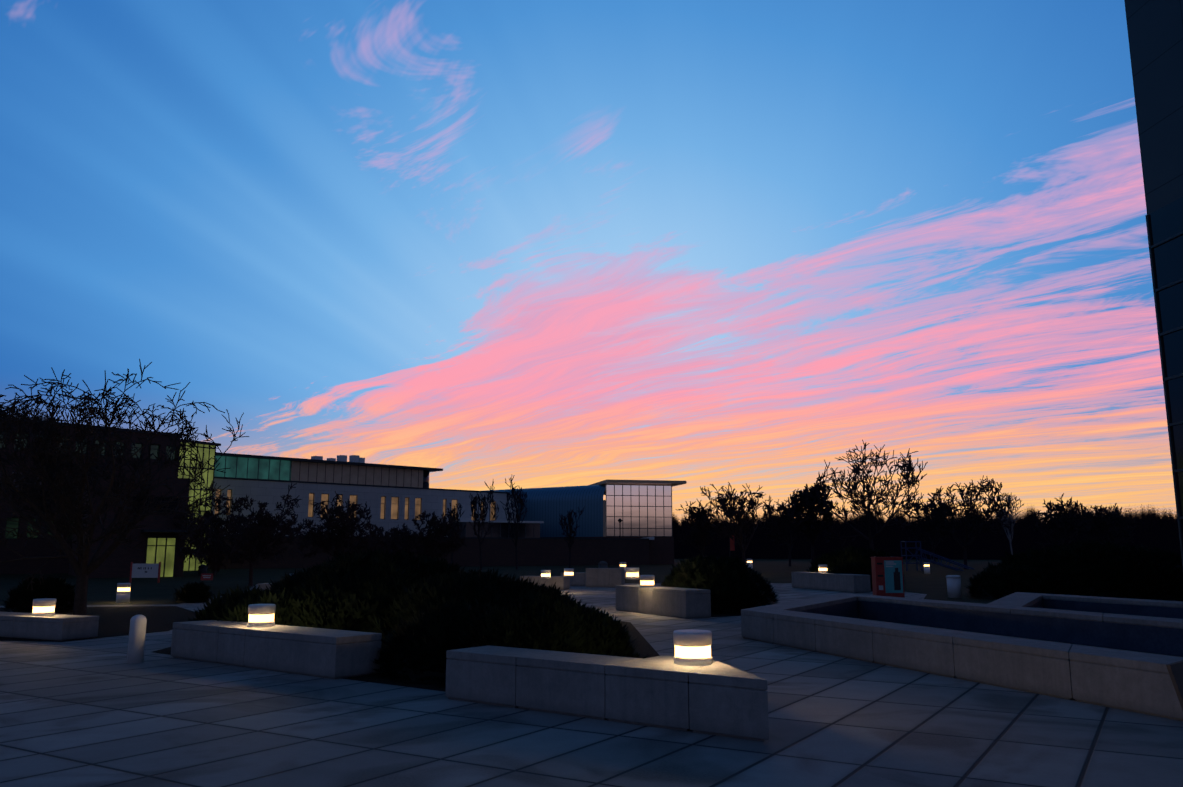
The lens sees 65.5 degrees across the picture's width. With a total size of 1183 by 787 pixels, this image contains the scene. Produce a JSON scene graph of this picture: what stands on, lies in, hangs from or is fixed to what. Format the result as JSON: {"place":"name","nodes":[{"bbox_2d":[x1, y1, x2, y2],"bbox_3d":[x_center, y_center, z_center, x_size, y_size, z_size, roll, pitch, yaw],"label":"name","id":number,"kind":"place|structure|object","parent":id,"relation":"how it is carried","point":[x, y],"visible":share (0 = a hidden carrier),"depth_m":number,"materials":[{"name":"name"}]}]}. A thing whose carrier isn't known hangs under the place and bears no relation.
{"place":"outdoors","nodes":[
{"label":"outdoors","id":0,"kind":"place"},
{"bbox_2d":[0,570,270,605],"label":"lawn","id":1,"kind":"structure","parent":0,"point":[143,591],"depth_m":43.88,"materials":[{"name":"green plant"}]},
{"bbox_2d":[0,415,189,577],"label":"brick building","id":2,"kind":"structure","parent":1,"relation":"on","point":[158,544],"depth_m":63.11,"materials":[{"name":"brown brick"}]},
{"bbox_2d":[116,583,130,602],"bbox_3d":[-15.169,6.467,29.818,0.400,0.630,0.400,0,-10,-1],"label":"bollard light","id":3,"kind":"object","parent":1,"relation":"on","point":[123,593],"visible":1,"depth_m":29.67,"materials":[{"name":"silver metal"}]},
{"bbox_2d":[129,562,160,582],"bbox_3d":[-23.098,9.261,47.626,1.520,1.060,0.080,0,-10,-1],"label":"sign","id":4,"kind":"object","parent":1,"relation":"on","point":[145,570],"visible":0.94,"depth_m":47.61,"materials":[{"name":"grey"}]},
{"bbox_2d":[178,440,220,570],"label":"glazed stair tower","id":5,"kind":"structure","parent":1,"relation":"on","point":[190,564],"depth_m":75.77,"materials":[{"name":"green glass"}]},
{"bbox_2d":[198,564,207,575],"bbox_3d":[-25.658,11.647,60.718,0.572,0.720,0.564,0,-10,-1],"label":"litter bin","id":6,"kind":"object","parent":1,"relation":"on","point":[202,568],"visible":0.92,"depth_m":60.50,"materials":[{"name":"black metal"}]},
{"bbox_2d":[201,574,212,582],"bbox_3d":[-19.923,9.565,47.657,0.620,0.470,0.052,0,-10,-1],"label":"sign","id":7,"kind":"object","parent":1,"relation":"on","point":[206,576],"visible":0.81,"depth_m":47.65,"materials":[{"name":"paint"}]},
{"bbox_2d":[168,483,267,575],"bbox_3d":[-24.799,8.957,60.781,5.780,6.161,7.876,0,-10,-1],"label":"crab tree","id":8,"kind":"object","parent":1,"relation":"on","point":[213,519],"visible":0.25,"depth_m":60.54,"materials":[{"name":"black plant"}]},
{"bbox_2d":[177,483,308,585],"bbox_3d":[-16.335,6.651,43.775,6.199,5.031,4.747,5,-11,-27],"label":"crab tree","id":9,"kind":"object","parent":1,"relation":"on","point":[262,528],"visible":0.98,"depth_m":43.06,"materials":[{"name":"green plant"}]},
{"bbox_2d":[520,576,569,589],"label":"seat wall","id":10,"kind":"structure","parent":0,"point":[562,582],"depth_m":39.85,"materials":[{"name":"concrete"}]},
{"bbox_2d":[541,570,550,577],"bbox_3d":[-1.859,7.346,37.415,0.400,0.330,0.400,0,-10,-1],"label":"lamp","id":11,"kind":"object","parent":10,"relation":"on","point":[545,573],"visible":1,"depth_m":37.26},
{"bbox_2d":[564,568,573,576],"bbox_3d":[-0.908,7.184,36.874,0.400,0.330,0.400,0,-10,-1],"label":"lamp","id":12,"kind":"object","parent":10,"relation":"on","point":[568,572],"visible":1,"depth_m":36.72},
{"bbox_2d":[466,564,672,582],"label":"pavement","id":13,"kind":"structure","parent":0,"point":[659,573],"depth_m":74.50,"materials":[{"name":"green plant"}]},
{"bbox_2d":[469,481,498,569],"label":"slim tree","id":14,"kind":"object","parent":13,"relation":"on","point":[474,502],"visible":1,"depth_m":76.94,"materials":[{"name":"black plant"}]},
{"bbox_2d":[500,476,526,568],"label":"slim tree","id":15,"kind":"object","parent":13,"relation":"on","point":[515,499],"visible":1,"depth_m":78.86,"materials":[{"name":"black plant"}]},
{"bbox_2d":[559,506,584,567],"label":"slim tree","id":16,"kind":"object","parent":13,"relation":"on","point":[569,529],"visible":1,"depth_m":80.74,"materials":[{"name":"black plant"}]},
{"bbox_2d":[598,561,607,567],"bbox_3d":[0.768,11.637,61.348,0.636,0.950,0.626,0,-10,-1],"label":"litter bin","id":17,"kind":"object","parent":13,"relation":"on","point":[602,564],"visible":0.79,"depth_m":61.16,"materials":[{"name":"grey metal"}]},
{"bbox_2d":[618,519,621,537],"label":"street light pole","id":18,"kind":"object","parent":13,"relation":"on","point":[619,520],"visible":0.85,"depth_m":101.92,"materials":[{"name":"black metal"}]},
{"bbox_2d":[620,562,625,577],"bbox_3d":[1.887,10.591,55.163,0.400,0.950,0.400,0,-10,-1],"label":"bollard light","id":19,"kind":"object","parent":13,"relation":"on","point":[622,564],"visible":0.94,"depth_m":55.05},
{"bbox_2d":[561,572,585,585],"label":"seat wall","id":20,"kind":"structure","parent":0,"point":[578,579],"depth_m":43.34,"materials":[{"name":"concrete"}]},
{"bbox_2d":[0,0,1176,522],"label":"sky","id":21,"kind":"structure","parent":0,"point":[539,243],"materials":[{"name":"blue"}]},
{"bbox_2d":[0,583,1182,786],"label":"plaza paving","id":22,"kind":"structure","parent":0,"point":[98,712],"depth_m":8.72,"materials":[{"name":"grey stone"}]},
{"bbox_2d":[0,606,195,641],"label":"mulch bed","id":23,"kind":"object","parent":22,"relation":"on","point":[114,621],"visible":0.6,"depth_m":23.34,"materials":[{"name":"brown soil"}]},
{"bbox_2d":[1,575,75,612],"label":"bush","id":24,"kind":"object","parent":23,"relation":"on","point":[22,597],"visible":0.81,"depth_m":25.09,"materials":[{"name":"green plant"}]},
{"bbox_2d":[0,612,98,640],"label":"seat wall","id":25,"kind":"structure","parent":23,"relation":"on","point":[60,627],"depth_m":17.80,"materials":[{"name":"concrete"}]},
{"bbox_2d":[31,598,55,616],"bbox_3d":[-10.790,4.216,18.133,0.400,0.330,0.400,0,-10,-1],"label":"lamp","id":26,"kind":"object","parent":25,"relation":"on","point":[44,607],"visible":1,"depth_m":17.98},
{"bbox_2d":[0,359,248,615],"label":"tree","id":27,"kind":"object","parent":23,"relation":"on","point":[61,493],"visible":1,"depth_m":22.83,"materials":[{"name":"black plant"}]},
{"bbox_2d":[127,615,146,662],"bbox_3d":[-7.005,3.777,14.184,0.230,0.720,0.230,0,-10,-1],"label":"bollard","id":28,"kind":"object","parent":22,"relation":"on","point":[136,642],"visible":0.96,"depth_m":14.10,"materials":[{"name":"white paint"}]},
{"bbox_2d":[170,582,213,602],"bbox_3d":[-13.106,6.505,30.224,1.473,0.689,1.481,0,-10,-1],"label":"bush","id":29,"kind":"object","parent":22,"relation":"on","point":[192,592],"visible":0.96,"depth_m":29.89,"materials":[{"name":"green plant"}]},
{"bbox_2d":[258,583,271,590],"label":"seat wall","id":30,"kind":"structure","parent":22,"relation":"on","point":[263,586],"depth_m":32.23,"materials":[{"name":"concrete"}]},
{"bbox_2d":[171,620,381,678],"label":"seat wall","id":31,"kind":"structure","parent":22,"relation":"on","point":[325,653],"depth_m":13.14,"materials":[{"name":"concrete"}]},
{"bbox_2d":[247,604,275,627],"bbox_3d":[-5.062,3.405,14.115,0.400,0.330,0.400,0,-10,-1],"label":"lamp","id":32,"kind":"object","parent":31,"relation":"on","point":[261,615],"visible":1,"depth_m":13.96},
{"bbox_2d":[153,620,659,690],"bbox_3d":[-3.367,4.814,18.209,8.850,0.001,17.100,0,-10,-1],"label":"mulch bed","id":33,"kind":"object","parent":22,"relation":"on","point":[645,647],"visible":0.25,"depth_m":12.63,"materials":[{"name":"brown soil"}]},
{"bbox_2d":[170,547,577,651],"bbox_3d":[-3.661,3.929,18.251,7.378,1.777,9.558,0,-10,-1],"label":"juniper shrub","id":34,"kind":"object","parent":33,"relation":"on","point":[377,591],"visible":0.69,"depth_m":15.86,"materials":[{"name":"green plant"}]},
{"bbox_2d":[373,587,648,684],"bbox_3d":[-1.151,3.322,12.617,3.657,1.094,3.328,0,-10,-1],"label":"juniper shrub","id":35,"kind":"object","parent":33,"relation":"on","point":[417,648],"visible":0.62,"depth_m":12.02,"materials":[{"name":"green plant"}]},
{"bbox_2d":[445,645,768,741],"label":"seat wall","id":36,"kind":"structure","parent":22,"relation":"on","point":[717,698],"depth_m":9.35,"materials":[{"name":"concrete"}]},
{"bbox_2d":[673,629,711,665],"bbox_3d":[1.048,2.630,9.533,0.400,0.330,0.400,0,-10,-1],"label":"lamp","id":37,"kind":"object","parent":36,"relation":"on","point":[692,647],"visible":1,"depth_m":9.37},
{"bbox_2d":[615,585,710,618],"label":"seat wall","id":38,"kind":"structure","parent":22,"relation":"on","point":[687,603],"depth_m":23.93,"materials":[{"name":"concrete"}]},
{"bbox_2d":[640,575,654,587],"bbox_3d":[1.496,5.043,24.696,0.400,0.330,0.400,0,-10,-1],"label":"lamp","id":39,"kind":"object","parent":38,"relation":"on","point":[646,581],"visible":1,"depth_m":24.54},
{"bbox_2d":[711,604,771,616],"bbox_3d":[3.433,6.426,27.735,4.700,0.001,9.100,0,-10,-1],"label":"mulch bed","id":40,"kind":"object","parent":22,"relation":"on","point":[722,615],"depth_m":24.41,"materials":[{"name":"brown soil"}]},
{"bbox_2d":[658,552,779,613],"bbox_3d":[3.752,5.669,28.141,3.977,1.644,7.618,-2,-10,12],"label":"juniper shrub","id":41,"kind":"object","parent":40,"relation":"on","point":[736,585],"visible":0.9,"depth_m":25.42,"materials":[{"name":"green plant"}]},
{"bbox_2d":[759,595,857,611],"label":"basin wall","id":42,"kind":"structure","parent":22,"relation":"on","point":[811,603],"depth_m":20.43,"materials":[{"name":"concrete"}]},
{"bbox_2d":[801,600,858,617],"bbox_3d":[5.213,4.971,20.494,0.006,0.430,5.905,-5,-11,29],"label":"basin liner","id":43,"kind":"object","parent":42,"relation":"attached to","point":[849,609],"visible":0.43,"depth_m":21.63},
{"bbox_2d":[791,572,870,592],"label":"seat wall","id":44,"kind":"structure","parent":22,"relation":"on","point":[855,583],"depth_m":38.25,"materials":[{"name":"concrete"}]},
{"bbox_2d":[818,565,827,571],"bbox_3d":[10.281,7.781,40.885,0.400,0.330,0.400,0,-10,-1],"label":"lamp","id":45,"kind":"object","parent":44,"relation":"on","point":[822,568],"visible":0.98,"depth_m":40.72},
{"bbox_2d":[870,557,904,597],"bbox_3d":[10.723,6.642,33.281,1.039,1.440,0.548,0,-10,-1],"label":"vending machine","id":46,"kind":"object","parent":22,"relation":"on","point":[887,577],"visible":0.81,"depth_m":33.10,"materials":[{"name":"red paint"}]},
{"bbox_2d":[741,607,1182,720],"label":"basin wall","id":47,"kind":"structure","parent":22,"relation":"on","point":[1136,682],"depth_m":11.80,"materials":[{"name":"concrete"}]},
{"bbox_2d":[835,593,1182,656],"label":"basin wall","id":48,"kind":"structure","parent":22,"relation":"on","point":[1116,618],"depth_m":17.82,"materials":[{"name":"concrete"}]},
{"bbox_2d":[858,601,1182,655],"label":"basin liner","id":49,"kind":"object","parent":48,"relation":"attached to","point":[1159,640],"visible":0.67,"depth_m":17.60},
{"bbox_2d":[988,593,1041,606],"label":"basin wall","id":50,"kind":"structure","parent":22,"relation":"on","point":[1024,600],"depth_m":21.30,"materials":[{"name":"concrete"}]},
{"bbox_2d":[1030,599,1042,607],"bbox_3d":[10.236,5.105,21.288,0.006,0.430,5.505,-5,-11,29],"label":"basin liner","id":51,"kind":"object","parent":50,"relation":"attached to","point":[1038,604],"visible":0.29,"depth_m":22.57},
{"bbox_2d":[858,618,1179,656],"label":"basin floor","id":52,"kind":"structure","parent":22,"relation":"on","point":[1034,639],"depth_m":17.43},
{"bbox_2d":[1014,592,1182,607],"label":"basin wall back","id":53,"kind":"structure","parent":22,"relation":"on","point":[1147,602],"depth_m":21.85,"materials":[{"name":"stone"}]},
{"bbox_2d":[1042,599,1182,618],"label":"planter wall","id":54,"kind":"structure","parent":53,"relation":"attached to","point":[1155,611],"depth_m":21.60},
{"bbox_2d":[1124,0,1182,567],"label":"building","id":55,"kind":"structure","parent":22,"relation":"on","point":[1155,32],"depth_m":25.21,"materials":[{"name":"black"}]},
{"bbox_2d":[1166,660,1182,710],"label":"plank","id":56,"kind":"object","parent":22,"relation":"on","point":[1175,670],"visible":1,"depth_m":6.54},
{"bbox_2d":[208,559,1000,583],"bbox_3d":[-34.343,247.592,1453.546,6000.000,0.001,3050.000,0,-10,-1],"label":"lawn","id":57,"kind":"structure","parent":0,"point":[275,573],"depth_m":87.27,"materials":[{"name":"green plant"}]},
{"bbox_2d":[293,491,391,557],"bbox_3d":[-13.157,7.700,49.058,5.214,4.723,5.115,-9,-13,42],"label":"crab tree","id":58,"kind":"object","parent":57,"relation":"on","point":[343,538],"visible":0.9,"depth_m":48.33,"materials":[{"name":"green plant"}]},
{"bbox_2d":[366,524,416,554],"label":"crab tree","id":59,"kind":"object","parent":57,"relation":"on","point":[392,532],"visible":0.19,"depth_m":68.32,"materials":[{"name":"black plant"}]},
{"bbox_2d":[381,511,466,559],"bbox_3d":[-10.648,9.677,59.210,5.225,4.209,4.237,0,-10,-1],"label":"crab tree","id":60,"kind":"object","parent":57,"relation":"on","point":[430,540],"visible":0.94,"depth_m":58.34,"materials":[{"name":"green plant"}]},
{"bbox_2d":[208,536,649,568],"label":"brick terrace wall","id":61,"kind":"structure","parent":57,"relation":"on","point":[497,551],"depth_m":95.54,"materials":[{"name":"brown"}]},
{"bbox_2d":[212,452,517,536],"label":"limestone building","id":62,"kind":"structure","parent":61,"relation":"on","point":[390,496],"depth_m":95.33,"materials":[{"name":"beige stone"}]},
{"bbox_2d":[447,520,543,537],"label":"building","id":63,"kind":"structure","parent":61,"relation":"on","point":[528,529],"depth_m":99.52,"materials":[{"name":"grey concrete"}]},
{"bbox_2d":[540,537,603,537],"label":"curved roof base","id":64,"kind":"object","parent":61,"relation":"on","point":[572,537],"visible":0.07,"depth_m":105.83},
{"bbox_2d":[485,485,605,536],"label":"building","id":65,"kind":"structure","parent":64,"relation":"on","point":[547,505],"depth_m":107.50,"materials":[{"name":"glass"}]},
{"bbox_2d":[591,479,686,563],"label":"building","id":66,"kind":"structure","parent":61,"relation":"on","point":[641,508],"depth_m":104.93,"materials":[{"name":"grey glass"}]},
{"bbox_2d":[439,503,465,564],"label":"slim tree","id":67,"kind":"object","parent":57,"relation":"on","point":[454,517],"visible":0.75,"depth_m":74.79,"materials":[{"name":"black plant"}]},
{"bbox_2d":[672,504,1177,529],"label":"treeline","id":68,"kind":"object","parent":57,"relation":"on","point":[1147,515],"visible":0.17,"depth_m":256.97,"materials":[{"name":"green plant"}]},
{"bbox_2d":[673,515,1180,559],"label":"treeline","id":69,"kind":"object","parent":57,"relation":"on","point":[1164,535],"depth_m":159.45,"materials":[{"name":"green plant"}]},
{"bbox_2d":[586,568,624,586],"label":"seat wall","id":70,"kind":"structure","parent":0,"point":[604,577],"depth_m":42.06,"materials":[{"name":"concrete"}]},
{"bbox_2d":[626,568,638,578],"bbox_3d":[1.205,5.288,27.048,0.400,0.330,0.400,0,-10,-1],"label":"lamp","id":71,"kind":"object","parent":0,"point":[632,573],"visible":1,"depth_m":26.89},
{"bbox_2d":[653,563,998,603],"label":"wall","id":72,"kind":"structure","parent":0,"point":[932,585],"depth_m":60.52,"materials":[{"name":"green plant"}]},
{"bbox_2d":[676,499,719,555],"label":"park tree","id":73,"kind":"object","parent":72,"relation":"on","point":[699,531],"visible":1,"depth_m":70.68,"materials":[{"name":"black"}]},
{"bbox_2d":[729,536,734,557],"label":"banner pole","id":74,"kind":"object","parent":72,"relation":"on","point":[731,545],"visible":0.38,"depth_m":74.14,"materials":[{"name":"black paint"}]},
{"bbox_2d":[700,482,773,562],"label":"park tree","id":75,"kind":"object","parent":72,"relation":"on","point":[732,512],"visible":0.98,"depth_m":69.42,"materials":[{"name":"black"}]},
{"bbox_2d":[747,559,752,569],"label":"bollard light","id":76,"kind":"object","parent":72,"relation":"on","point":[749,561],"visible":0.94,"depth_m":65.14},
{"bbox_2d":[759,494,804,565],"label":"park tree","id":77,"kind":"object","parent":72,"relation":"on","point":[785,520],"visible":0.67,"depth_m":93.98,"materials":[{"name":"black"}]},
{"bbox_2d":[787,476,834,568],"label":"park tree","id":78,"kind":"object","parent":72,"relation":"on","point":[804,501],"visible":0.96,"depth_m":78.74,"materials":[{"name":"black"}]},
{"bbox_2d":[813,440,927,550],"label":"park tree","id":79,"kind":"object","parent":72,"relation":"on","point":[867,516],"visible":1,"depth_m":74.47,"materials":[{"name":"black"}]},
{"bbox_2d":[892,493,956,563],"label":"park tree","id":80,"kind":"object","parent":72,"relation":"on","point":[927,522],"visible":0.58,"depth_m":109.26,"materials":[{"name":"black"}]},
{"bbox_2d":[924,563,929,573],"bbox_3d":[23.680,12.337,64.975,0.400,0.780,0.400,0,-10,-1],"label":"bollard light","id":81,"kind":"object","parent":72,"relation":"on","point":[926,568],"visible":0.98,"depth_m":64.82,"materials":[{"name":"silver metal"}]},
{"bbox_2d":[900,541,973,570],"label":"blue truss frame","id":82,"kind":"object","parent":72,"relation":"on","point":[930,554],"visible":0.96,"depth_m":73.43,"materials":[{"name":"blue paint"}]},
{"bbox_2d":[946,575,960,597],"bbox_3d":[13.035,6.939,33.087,0.510,0.790,0.510,0,-10,-1],"label":"trash can","id":83,"kind":"object","parent":72,"relation":"on","point":[954,586],"visible":0.9,"depth_m":32.90,"materials":[{"name":"paint"}]},
{"bbox_2d":[926,475,1012,568],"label":"park tree","id":84,"kind":"object","parent":72,"relation":"on","point":[973,513],"visible":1,"depth_m":79.11,"materials":[{"name":"black"}]},
{"bbox_2d":[994,490,1022,554],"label":"birch tree","id":85,"kind":"object","parent":72,"relation":"on","point":[1011,509],"visible":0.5,"depth_m":84.71,"materials":[{"name":"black plant"}]},
{"bbox_2d":[1032,493,1087,547],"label":"park tree","id":86,"kind":"object","parent":72,"relation":"on","point":[1065,524],"visible":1,"depth_m":94.85,"materials":[{"name":"black"}]},
{"bbox_2d":[964,537,1182,600],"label":"juniper shrub","id":87,"kind":"object","parent":72,"relation":"on","point":[1083,567],"visible":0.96,"depth_m":31.68,"materials":[{"name":"green plant"}]},
{"bbox_2d":[1078,503,1136,544],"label":"park tree","id":88,"kind":"object","parent":72,"relation":"on","point":[1104,520],"visible":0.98,"depth_m":99.77,"materials":[{"name":"black"}]}
]}

